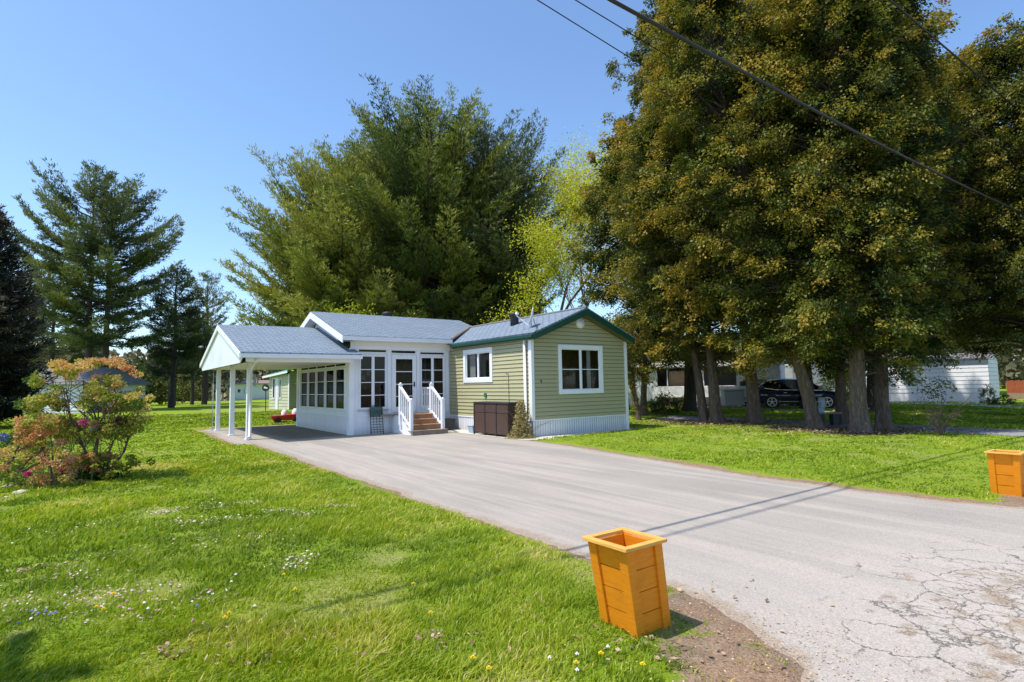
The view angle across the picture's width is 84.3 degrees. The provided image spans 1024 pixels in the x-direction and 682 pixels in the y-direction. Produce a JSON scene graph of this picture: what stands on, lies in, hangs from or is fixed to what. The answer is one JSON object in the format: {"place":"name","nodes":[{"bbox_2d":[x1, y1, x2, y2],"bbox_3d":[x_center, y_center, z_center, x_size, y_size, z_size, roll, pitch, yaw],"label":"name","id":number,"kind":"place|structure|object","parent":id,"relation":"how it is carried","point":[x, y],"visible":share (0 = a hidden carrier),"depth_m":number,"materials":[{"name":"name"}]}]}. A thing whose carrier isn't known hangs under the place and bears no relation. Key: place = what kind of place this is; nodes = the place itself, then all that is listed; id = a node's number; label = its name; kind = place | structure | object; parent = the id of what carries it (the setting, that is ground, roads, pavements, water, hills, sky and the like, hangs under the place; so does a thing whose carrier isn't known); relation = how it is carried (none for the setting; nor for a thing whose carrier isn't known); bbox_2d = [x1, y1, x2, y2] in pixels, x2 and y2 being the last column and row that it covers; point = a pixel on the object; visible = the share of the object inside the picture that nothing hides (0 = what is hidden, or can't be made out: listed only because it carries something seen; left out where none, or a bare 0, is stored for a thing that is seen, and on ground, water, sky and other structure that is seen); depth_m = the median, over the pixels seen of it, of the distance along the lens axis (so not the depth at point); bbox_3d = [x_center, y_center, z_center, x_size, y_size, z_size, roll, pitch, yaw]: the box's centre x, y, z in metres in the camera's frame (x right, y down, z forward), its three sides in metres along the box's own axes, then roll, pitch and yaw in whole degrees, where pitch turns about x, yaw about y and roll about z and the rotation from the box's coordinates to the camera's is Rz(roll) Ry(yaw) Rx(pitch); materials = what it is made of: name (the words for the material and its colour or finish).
{"place":"outdoors","nodes":[
{"label":"outdoors","id":0,"kind":"place"},
{"bbox_2d":[5,367,152,413],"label":"grey roofed house","id":1,"kind":"structure","parent":0,"point":[132,383],"depth_m":46.48,"materials":[{"name":"white paint"}]},
{"bbox_2d":[0,410,340,503],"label":"lawn grass","id":2,"kind":"structure","parent":0,"point":[175,421],"depth_m":14.40,"materials":[{"name":"plant"}]},
{"bbox_2d":[291,298,393,383],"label":"tree","id":3,"kind":"object","parent":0,"point":[359,312],"visible":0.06,"depth_m":31.08,"materials":[{"name":"green plant"}]},
{"bbox_2d":[0,385,1023,681],"bbox_3d":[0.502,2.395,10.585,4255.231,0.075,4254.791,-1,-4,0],"label":"ground","id":4,"kind":"structure","parent":0,"point":[716,663],"depth_m":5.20,"materials":[{"name":"plant"}]},
{"bbox_2d":[0,430,19,447],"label":"ground plant","id":5,"kind":"object","parent":4,"relation":"on","point":[8,441],"visible":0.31,"depth_m":16.28,"materials":[{"name":"green plant"}]},
{"bbox_2d":[0,471,56,482],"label":"ground plant","id":6,"kind":"object","parent":4,"relation":"on","point":[34,473],"visible":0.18,"depth_m":10.24,"materials":[{"name":"green plant"}]},
{"bbox_2d":[0,203,58,425],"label":"dark spruce","id":7,"kind":"object","parent":4,"relation":"on","point":[18,304],"visible":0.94,"depth_m":26.58,"materials":[{"name":"plant"}]},
{"bbox_2d":[10,437,72,451],"bbox_3d":[-12.768,2.799,15.199,1.680,0.476,0.996,-1,-4,0],"label":"ground plant","id":8,"kind":"object","parent":4,"relation":"on","point":[65,448],"visible":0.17,"depth_m":15.21,"materials":[{"name":"green plant"}]},
{"bbox_2d":[0,411,83,485],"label":"flowering shrub","id":9,"kind":"object","parent":4,"relation":"on","point":[33,433],"visible":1,"depth_m":9.25,"materials":[{"name":"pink plant"}]},
{"bbox_2d":[8,477,93,488],"bbox_3d":[-7.791,2.413,9.605,1.352,0.219,0.831,-1,-4,0],"label":"ground plant","id":10,"kind":"object","parent":4,"relation":"on","point":[54,479],"visible":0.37,"depth_m":9.51,"materials":[{"name":"green plant"}]},
{"bbox_2d":[54,438,66,471],"bbox_3d":[-7.896,2.101,9.873,0.212,0.820,0.201,-1,-4,0],"label":"flower head","id":11,"kind":"object","parent":4,"relation":"on","point":[57,443],"visible":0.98,"depth_m":9.88},
{"bbox_2d":[19,284,109,368],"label":"pine tree","id":12,"kind":"object","parent":4,"relation":"on","point":[56,352],"visible":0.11,"depth_m":58.58,"materials":[{"name":"green plant"}]},
{"bbox_2d":[53,469,96,482],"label":"ground plant","id":13,"kind":"object","parent":4,"relation":"on","point":[89,476],"visible":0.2,"depth_m":9.95,"materials":[{"name":"green plant"}]},
{"bbox_2d":[6,157,154,368],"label":"pine tree","id":14,"kind":"object","parent":4,"relation":"on","point":[55,294],"visible":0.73,"depth_m":47.02,"materials":[{"name":"green plant"}]},
{"bbox_2d":[77,418,88,478],"bbox_3d":[-7.513,1.925,9.894,0.175,1.160,0.168,-4,-5,35],"label":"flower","id":15,"kind":"object","parent":4,"relation":"on","point":[83,420],"visible":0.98,"depth_m":9.90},
{"bbox_2d":[13,355,155,480],"bbox_3d":[-7.715,1.397,10.184,3.458,2.358,1.688,-1,-4,0],"label":"flowering shrub","id":16,"kind":"object","parent":4,"relation":"on","point":[126,402],"visible":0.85,"depth_m":10.01,"materials":[{"name":"green plant"}]},
{"bbox_2d":[47,160,188,366],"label":"pine tree","id":17,"kind":"object","parent":4,"relation":"on","point":[148,256],"visible":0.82,"depth_m":48.01,"materials":[{"name":"green plant"}]},
{"bbox_2d":[115,416,127,480],"bbox_3d":[-6.847,1.903,9.896,0.219,1.182,0.220,-1,-4,0],"label":"flower head","id":18,"kind":"object","parent":4,"relation":"on","point":[117,420],"visible":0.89,"depth_m":9.89},
{"bbox_2d":[119,359,155,402],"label":"scrub bush","id":19,"kind":"object","parent":4,"relation":"on","point":[139,366],"visible":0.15,"depth_m":62.72,"materials":[{"name":"green plant"}]},
{"bbox_2d":[132,364,168,405],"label":"scrub bush","id":20,"kind":"object","parent":4,"relation":"on","point":[159,393],"visible":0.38,"depth_m":63.05,"materials":[{"name":"green plant"}]},
{"bbox_2d":[149,312,197,405],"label":"young pine","id":21,"kind":"object","parent":4,"relation":"on","point":[178,360],"visible":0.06,"depth_m":61.29,"materials":[{"name":"green plant"}]},
{"bbox_2d":[135,264,214,407],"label":"pine tree","id":22,"kind":"object","parent":4,"relation":"on","point":[179,342],"visible":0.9,"depth_m":54.73,"materials":[{"name":"green plant"}]},
{"bbox_2d":[0,500,351,623],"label":"wildflowers","id":23,"kind":"object","parent":4,"relation":"on","point":[166,512],"visible":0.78,"depth_m":4.81,"materials":[{"name":"plant"}]},
{"bbox_2d":[176,373,200,402],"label":"scrub bush","id":24,"kind":"object","parent":4,"relation":"on","point":[183,384],"visible":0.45,"depth_m":72.01,"materials":[{"name":"green plant"}]},
{"bbox_2d":[177,318,210,404],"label":"young pine","id":25,"kind":"object","parent":4,"relation":"on","point":[192,391],"visible":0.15,"depth_m":65.10,"materials":[{"name":"green plant"}]},
{"bbox_2d":[194,310,219,400],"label":"young pine","id":26,"kind":"object","parent":4,"relation":"on","point":[203,311],"visible":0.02,"depth_m":67.99,"materials":[{"name":"green plant"}]},
{"bbox_2d":[180,269,238,403],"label":"pine tree","id":27,"kind":"object","parent":4,"relation":"on","point":[212,325],"visible":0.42,"depth_m":65.89,"materials":[{"name":"green plant"}]},
{"bbox_2d":[211,379,268,400],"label":"outbuilding","id":28,"kind":"structure","parent":4,"relation":"on","point":[258,392],"depth_m":87.44,"materials":[{"name":"beige paint"}]},
{"bbox_2d":[262,369,296,409],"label":"garden shed","id":29,"kind":"structure","parent":4,"relation":"on","point":[282,389],"depth_m":44.76,"materials":[{"name":"green wood"}]},
{"bbox_2d":[275,378,278,408],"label":"door","id":30,"kind":"structure","parent":29,"relation":"in","point":[276,391],"depth_m":45.13,"materials":[{"name":"white paint"}]},
{"bbox_2d":[270,414,295,422],"bbox_3d":[-10.659,3.526,27.209,1.755,0.759,0.760,1,-5,-29],"label":"red wagon","id":31,"kind":"object","parent":4,"relation":"on","point":[276,418],"visible":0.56,"depth_m":26.77,"materials":[{"name":"plastic"}]},
{"bbox_2d":[213,143,446,326],"bbox_3d":[-12.376,-3.994,40.516,17.235,18.106,17.616,-1,-4,0],"label":"pine tree","id":32,"kind":"object","parent":4,"relation":"on","point":[299,265],"visible":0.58,"depth_m":36.11,"materials":[{"name":"green plant"}]},
{"bbox_2d":[261,111,457,326],"bbox_3d":[-10.178,-5.083,41.708,15.071,20.382,15.900,-1,-4,0],"label":"pine tree","id":33,"kind":"object","parent":4,"relation":"on","point":[325,160],"visible":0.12,"depth_m":36.98,"materials":[{"name":"green plant"}]},
{"bbox_2d":[334,116,474,319],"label":"pine tree","id":34,"kind":"object","parent":4,"relation":"on","point":[370,169],"depth_m":42.79,"materials":[{"name":"green plant"}]},
{"bbox_2d":[200,306,634,439],"bbox_3d":[-5.240,1.103,22.849,11.820,4.790,16.340,2,-5,-36],"label":"mobile home","id":35,"kind":"object","parent":4,"relation":"on","point":[562,369],"visible":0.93,"depth_m":19.65,"materials":[{"name":"green"}]},
{"bbox_2d":[300,371,307,407],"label":"window","id":36,"kind":"structure","parent":35,"relation":"in","point":[303,375],"depth_m":23.63,"materials":[{"name":"white paint"}]},
{"bbox_2d":[307,371,315,407],"bbox_3d":[-7.977,1.937,22.625,0.105,1.470,1.030,2,-5,-36],"label":"window","id":37,"kind":"structure","parent":35,"relation":"in","point":[311,387],"depth_m":22.73,"materials":[{"name":"white paint"}]},
{"bbox_2d":[315,370,324,408],"bbox_3d":[-7.338,1.857,21.746,0.105,1.470,1.030,2,-5,-36],"label":"window","id":38,"kind":"structure","parent":35,"relation":"in","point":[320,374],"depth_m":21.84,"materials":[{"name":"white paint"}]},
{"bbox_2d":[324,369,333,409],"bbox_3d":[-6.700,1.777,20.865,0.105,1.470,1.030,2,-5,-36],"label":"window","id":39,"kind":"structure","parent":35,"relation":"in","point":[329,373],"depth_m":20.98,"materials":[{"name":"white paint"}]},
{"bbox_2d":[334,368,344,409],"bbox_3d":[-6.061,1.698,19.987,0.105,1.470,1.030,2,-5,-36],"label":"window","id":40,"kind":"structure","parent":35,"relation":"in","point":[339,373],"depth_m":20.07,"materials":[{"name":"white paint"}]},
{"bbox_2d":[359,354,386,409],"bbox_3d":[-4.838,1.422,19.689,1.010,1.890,0.105,2,-5,-36],"label":"window","id":41,"kind":"structure","parent":35,"relation":"in","point":[372,368],"depth_m":19.69,"materials":[{"name":"white paint"}]},
{"bbox_2d":[392,355,415,411],"bbox_3d":[-3.914,1.525,20.383,0.930,2.020,0.290,2,-5,-36],"label":"door","id":42,"kind":"structure","parent":35,"relation":"in","point":[403,366],"depth_m":20.36,"materials":[{"name":"white paint"}]},
{"bbox_2d":[420,356,444,406],"bbox_3d":[-2.958,1.505,21.046,1.010,1.870,0.105,2,-5,-36],"label":"window","id":43,"kind":"structure","parent":35,"relation":"in","point":[432,368],"depth_m":21.07,"materials":[{"name":"white paint"}]},
{"bbox_2d":[463,347,492,382],"bbox_3d":[-1.149,0.865,19.929,0.205,1.190,1.880,2,-5,-36],"label":"window","id":44,"kind":"structure","parent":35,"relation":"in","point":[471,352],"depth_m":20.08,"materials":[{"name":"white paint"}]},
{"bbox_2d":[515,308,537,333],"bbox_3d":[0.635,-0.586,17.815,0.609,1.114,1.328,1,-5,-24],"label":"satellite dish","id":45,"kind":"object","parent":35,"relation":"attached to","point":[517,313],"visible":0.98,"depth_m":18.20,"materials":[{"name":"grey paint"}]},
{"bbox_2d":[558,344,603,393],"bbox_3d":[2.231,0.937,18.659,1.965,1.590,0.205,2,-5,-36],"label":"window","id":46,"kind":"structure","parent":35,"relation":"in","point":[561,347],"depth_m":18.67,"materials":[{"name":"white paint"}]},
{"bbox_2d":[6,557,833,671],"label":"flowers","id":47,"kind":"object","parent":4,"relation":"on","point":[161,647],"visible":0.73,"depth_m":3.39,"materials":[{"name":"yellow plant"}]},
{"bbox_2d":[322,73,529,325],"bbox_3d":[-5.541,-6.388,38.556,14.255,22.325,14.259,-1,-4,0],"label":"pine tree","id":48,"kind":"object","parent":4,"relation":"on","point":[408,191],"visible":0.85,"depth_m":35.60,"materials":[{"name":"green plant"}]},
{"bbox_2d":[415,103,577,325],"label":"pine tree","id":49,"kind":"object","parent":4,"relation":"on","point":[515,263],"visible":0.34,"depth_m":38.05,"materials":[{"name":"green plant"}]},
{"bbox_2d":[1,319,1023,401],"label":"distant wood","id":50,"kind":"object","parent":4,"relation":"on","point":[1008,366],"visible":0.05,"depth_m":85.12,"materials":[{"name":"plant"}]},
{"bbox_2d":[473,225,557,325],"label":"pine tree","id":51,"kind":"object","parent":4,"relation":"on","point":[547,290],"visible":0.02,"depth_m":42.72,"materials":[{"name":"green plant"}]},
{"bbox_2d":[448,429,629,439],"bbox_3d":[0.877,3.129,19.914,5.080,0.001,6.050,2,-5,-36],"label":"gravel strip","id":52,"kind":"object","parent":4,"relation":"on","point":[492,435],"visible":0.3,"depth_m":18.09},
{"bbox_2d":[445,418,455,429],"bbox_3d":[-2.397,3.046,20.673,0.520,0.420,0.520,2,-5,-36],"label":"black bin","id":53,"kind":"object","parent":52,"relation":"on","point":[449,423],"visible":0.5,"depth_m":20.52,"materials":[{"name":"plastic"}]},
{"bbox_2d":[473,401,519,436],"bbox_3d":[-0.465,2.486,18.099,0.580,1.070,2.040,2,-5,-36],"label":"storage cabinet","id":54,"kind":"object","parent":52,"relation":"on","point":[489,417],"visible":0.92,"depth_m":17.79,"materials":[{"name":"brown plastic"}]},
{"bbox_2d":[499,400,552,438],"bbox_3d":[0.277,2.393,17.110,1.452,1.262,1.698,1,-5,-26],"label":"dry vine","id":55,"kind":"object","parent":52,"relation":"on","point":[522,429],"visible":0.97,"depth_m":16.97,"materials":[{"name":"plant"}]},
{"bbox_2d":[477,145,629,409],"bbox_3d":[3.370,-3.277,34.353,10.662,14.998,9.154,-1,-4,0],"label":"spring tree","id":56,"kind":"object","parent":4,"relation":"on","point":[541,246],"visible":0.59,"depth_m":33.05,"materials":[{"name":"green plant"}]},
{"bbox_2d":[525,118,629,309],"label":"spring tree","id":57,"kind":"object","parent":4,"relation":"on","point":[563,180],"visible":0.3,"depth_m":39.95,"materials":[{"name":"green plant"}]},
{"bbox_2d":[551,179,652,314],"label":"spring tree","id":58,"kind":"object","parent":4,"relation":"on","point":[581,262],"visible":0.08,"depth_m":47.30,"materials":[{"name":"green plant"}]},
{"bbox_2d":[582,527,670,637],"bbox_3d":[0.766,1.572,3.655,0.475,0.607,0.386,2,-5,-36],"label":"planter box","id":59,"kind":"object","parent":4,"relation":"on","point":[628,569],"visible":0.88,"depth_m":3.58,"materials":[{"name":"wood"}]},
{"bbox_2d":[554,117,709,415],"bbox_3d":[6.319,-3.737,28.062,7.696,15.086,8.072,-5,-6,44],"label":"tree","id":60,"kind":"object","parent":4,"relation":"on","point":[601,259],"visible":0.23,"depth_m":27.76,"materials":[{"name":"green plant"}]},
{"bbox_2d":[612,320,654,419],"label":"ivy tree","id":61,"kind":"object","parent":4,"relation":"on","point":[631,382],"visible":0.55,"depth_m":23.92,"materials":[{"name":"green plant"}]},
{"bbox_2d":[648,390,681,414],"bbox_3d":[7.475,3.050,27.801,1.571,1.278,1.117,-1,-4,0],"label":"porch shrub","id":62,"kind":"object","parent":4,"relation":"on","point":[662,408],"visible":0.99,"depth_m":27.71,"materials":[{"name":"green plant"}]},
{"bbox_2d":[602,0,758,411],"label":"conifer","id":63,"kind":"object","parent":4,"relation":"on","point":[690,401],"visible":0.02,"depth_m":30.37,"materials":[{"name":"plant"}]},
{"bbox_2d":[593,106,774,421],"bbox_3d":[6.985,-3.119,22.780,7.349,13.011,7.087,-1,-4,0],"label":"cedar tree","id":64,"kind":"object","parent":4,"relation":"on","point":[643,286],"visible":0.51,"depth_m":21.95,"materials":[{"name":"green plant"}]},
{"bbox_2d":[611,48,772,422],"bbox_3d":[7.373,-4.588,22.313,6.112,15.854,6.238,-4,-5,33],"label":"cedar tree","id":65,"kind":"object","parent":4,"relation":"on","point":[716,414],"visible":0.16,"depth_m":21.59,"materials":[{"name":"green plant"}]},
{"bbox_2d":[628,359,786,406],"bbox_3d":[11.603,2.979,39.256,13.500,2.950,4.920,-4,-5,30],"label":"white trailer","id":66,"kind":"object","parent":4,"relation":"on","point":[672,381],"visible":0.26,"depth_m":37.88,"materials":[{"name":"grey paint"}]},
{"bbox_2d":[636,1,811,423],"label":"cedar tree","id":67,"kind":"object","parent":4,"relation":"on","point":[754,414],"visible":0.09,"depth_m":21.02,"materials":[{"name":"green plant"}]},
{"bbox_2d":[633,0,879,429],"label":"cedar tree","id":68,"kind":"object","parent":4,"relation":"on","point":[684,66],"visible":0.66,"depth_m":18.27,"materials":[{"name":"green plant"}]},
{"bbox_2d":[697,404,848,411],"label":"neighbour drive","id":69,"kind":"structure","parent":4,"relation":"on","point":[782,408],"depth_m":31.61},
{"bbox_2d":[720,389,744,405],"bbox_3d":[13.213,3.374,33.872,1.260,0.970,0.760,-1,-4,0],"label":"storage box","id":70,"kind":"object","parent":69,"relation":"on","point":[732,397],"visible":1,"depth_m":33.53,"materials":[{"name":"grey paint"}]},
{"bbox_2d":[735,379,799,405],"bbox_3d":[16.292,3.272,35.828,4.580,1.770,2.200,-3,-5,23],"label":"parked car","id":71,"kind":"object","parent":69,"relation":"on","point":[743,384],"visible":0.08,"depth_m":35.44,"materials":[{"name":"black metal"}]},
{"bbox_2d":[758,378,834,407],"bbox_3d":[16.419,3.011,32.505,4.580,1.770,2.200,-3,-5,23],"label":"parked car","id":72,"kind":"object","parent":69,"relation":"on","point":[772,394],"visible":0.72,"depth_m":32.00,"materials":[{"name":"blue paint"}]},
{"bbox_2d":[533,416,1023,500],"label":"lawn grass","id":73,"kind":"structure","parent":4,"relation":"on","point":[872,451],"depth_m":12.15,"materials":[{"name":"plant"}]},
{"bbox_2d":[748,4,841,408],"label":"grey conifer","id":74,"kind":"object","parent":4,"relation":"on","point":[801,403],"depth_m":30.69,"materials":[{"name":"plant"}]},
{"bbox_2d":[785,364,848,399],"bbox_3d":[22.068,3.021,40.853,4.600,2.750,2.012,-1,-4,0],"label":"camper","id":75,"kind":"object","parent":4,"relation":"on","point":[788,373],"visible":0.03,"depth_m":39.91,"materials":[{"name":"grey paint"}]},
{"bbox_2d":[743,100,899,423],"bbox_3d":[11.423,-3.104,21.197,5.851,12.580,5.177,-1,-4,0],"label":"cedar tree","id":76,"kind":"object","parent":4,"relation":"on","point":[841,405],"depth_m":20.25,"materials":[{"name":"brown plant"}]},
{"bbox_2d":[629,399,1023,428],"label":"lawn grass","id":77,"kind":"structure","parent":4,"relation":"on","point":[902,408],"depth_m":25.61,"materials":[{"name":"plant"}]},
{"bbox_2d":[711,0,958,432],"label":"cedar tree","id":78,"kind":"object","parent":4,"relation":"on","point":[859,419],"visible":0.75,"depth_m":16.38,"materials":[{"name":"green plant"}]},
{"bbox_2d":[657,416,1023,435],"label":"lane","id":79,"kind":"structure","parent":4,"relation":"on","point":[1015,432],"depth_m":17.95,"materials":[{"name":"asphalt"}]},
{"bbox_2d":[633,418,1009,440],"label":"leaf litter","id":80,"kind":"object","parent":79,"relation":"on","point":[844,429],"visible":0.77,"depth_m":17.81,"materials":[{"name":"brown plant"}]},
{"bbox_2d":[820,412,841,425],"bbox_3d":[10.999,2.715,19.693,0.840,0.460,0.300,-1,-4,-3],"label":"garden bench","id":81,"kind":"object","parent":79,"relation":"on","point":[833,418],"visible":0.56,"depth_m":19.58,"materials":[{"name":"grey wood"}]},
{"bbox_2d":[818,397,825,412],"bbox_3d":[10.771,2.230,19.733,0.260,0.519,0.180,-1,-4,-3],"label":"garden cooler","id":82,"kind":"object","parent":81,"relation":"on","point":[821,404],"visible":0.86,"depth_m":19.67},
{"bbox_2d":[815,361,866,400],"bbox_3d":[19.313,2.046,33.354,2.827,3.920,2.419,-1,-4,0],"label":"sunlit bush","id":83,"kind":"object","parent":4,"relation":"on","point":[833,383],"visible":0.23,"depth_m":33.27,"materials":[{"name":"green plant"}]},
{"bbox_2d":[726,0,982,430],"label":"cedar tree","id":84,"kind":"object","parent":4,"relation":"on","point":[920,53],"visible":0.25,"depth_m":17.31,"materials":[{"name":"green plant"}]},
{"bbox_2d":[766,0,1022,410],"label":"grey conifer","id":85,"kind":"object","parent":4,"relation":"on","point":[870,396],"visible":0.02,"depth_m":25.70,"materials":[{"name":"plant"}]},
{"bbox_2d":[813,353,1000,401],"bbox_3d":[27.103,2.723,40.606,4.600,3.230,11.900,3,-6,-43],"label":"white home","id":86,"kind":"object","parent":4,"relation":"on","point":[967,381],"visible":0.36,"depth_m":36.40,"materials":[{"name":"metal"}]},
{"bbox_2d":[916,393,971,435],"bbox_3d":[11.648,1.971,15.443,1.274,1.272,1.427,-1,-4,0],"label":"bare bush","id":87,"kind":"object","parent":4,"relation":"on","point":[938,427],"visible":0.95,"depth_m":15.25,"materials":[{"name":"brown plant"}]},
{"bbox_2d":[893,39,1023,354],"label":"grey conifer","id":88,"kind":"object","parent":4,"relation":"on","point":[950,54],"depth_m":51.42,"materials":[{"name":"plant"}]},
{"bbox_2d":[911,9,1023,373],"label":"cedar tree","id":89,"kind":"object","parent":4,"relation":"on","point":[986,62],"visible":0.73,"depth_m":20.14,"materials":[{"name":"green plant"}]},
{"bbox_2d":[977,382,998,403],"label":"porch shrub","id":90,"kind":"object","parent":4,"relation":"on","point":[985,390],"visible":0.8,"depth_m":32.56,"materials":[{"name":"green plant"}]},
{"bbox_2d":[985,394,1016,404],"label":"porch shrub","id":91,"kind":"object","parent":4,"relation":"on","point":[1003,396],"visible":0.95,"depth_m":31.26,"materials":[{"name":"green plant"}]},
{"bbox_2d":[984,449,1023,496],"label":"planter box","id":92,"kind":"object","parent":4,"relation":"on","point":[1006,471],"visible":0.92,"depth_m":7.46,"materials":[{"name":"wood"}]},
{"bbox_2d":[1006,380,1023,398],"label":"privacy fence","id":93,"kind":"object","parent":4,"relation":"on","point":[1015,389],"visible":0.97,"depth_m":40.20,"materials":[{"name":"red wood"}]},
{"bbox_2d":[0,0,1023,370],"label":"sky","id":94,"kind":"structure","parent":0,"point":[175,93],"materials":[{"name":"blue"}]},
{"bbox_2d":[198,425,1023,681],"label":"driveway","id":95,"kind":"structure","parent":0,"point":[942,579],"depth_m":5.83,"materials":[{"name":"asphalt"}]},
{"bbox_2d":[369,405,383,434],"bbox_3d":[-4.668,2.695,19.452,0.496,1.014,0.148,2,-5,-36],"label":"folding chair","id":96,"kind":"object","parent":95,"relation":"on","point":[376,412],"visible":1,"depth_m":19.49,"materials":[{"name":"teal metal"}]},
{"bbox_2d":[380,382,447,435],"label":"front steps","id":97,"kind":"structure","parent":95,"relation":"on","point":[410,423],"depth_m":19.32,"materials":[{"name":"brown wood"}]},
{"bbox_2d":[265,438,1010,681],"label":"loose gravel","id":98,"kind":"structure","parent":95,"relation":"on","point":[751,615],"depth_m":3.40,"materials":[{"name":"grey stone"}]},
{"bbox_2d":[890,401,1023,406],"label":"road","id":99,"kind":"structure","parent":0,"point":[966,403],"depth_m":32.97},
{"bbox_3d":[-6.477,-2.634,1.432,1.138,8.900,1.516,-1,-4,0],"label":"utility pole","id":100,"kind":"object","parent":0,"visible":0},
{"bbox_2d":[537,0,658,75],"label":"power line","id":101,"kind":"object","parent":100,"relation":"attached to","point":[590,33],"visible":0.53,"depth_m":19.21,"materials":[{"name":"rubber"}]},
{"bbox_2d":[575,0,671,58],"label":"power line","id":102,"kind":"object","parent":100,"relation":"attached to","point":[620,27],"visible":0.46,"depth_m":19.17,"materials":[{"name":"rubber"}]},
{"bbox_2d":[607,0,1023,213],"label":"power line","id":103,"kind":"object","parent":100,"relation":"attached to","point":[673,33],"visible":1,"depth_m":9.43,"materials":[{"name":"rubber"}]},
{"bbox_2d":[889,0,1022,114],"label":"power line","id":104,"kind":"object","parent":100,"relation":"attached to","point":[938,41],"visible":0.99,"depth_m":14.98,"materials":[{"name":"rubber"}]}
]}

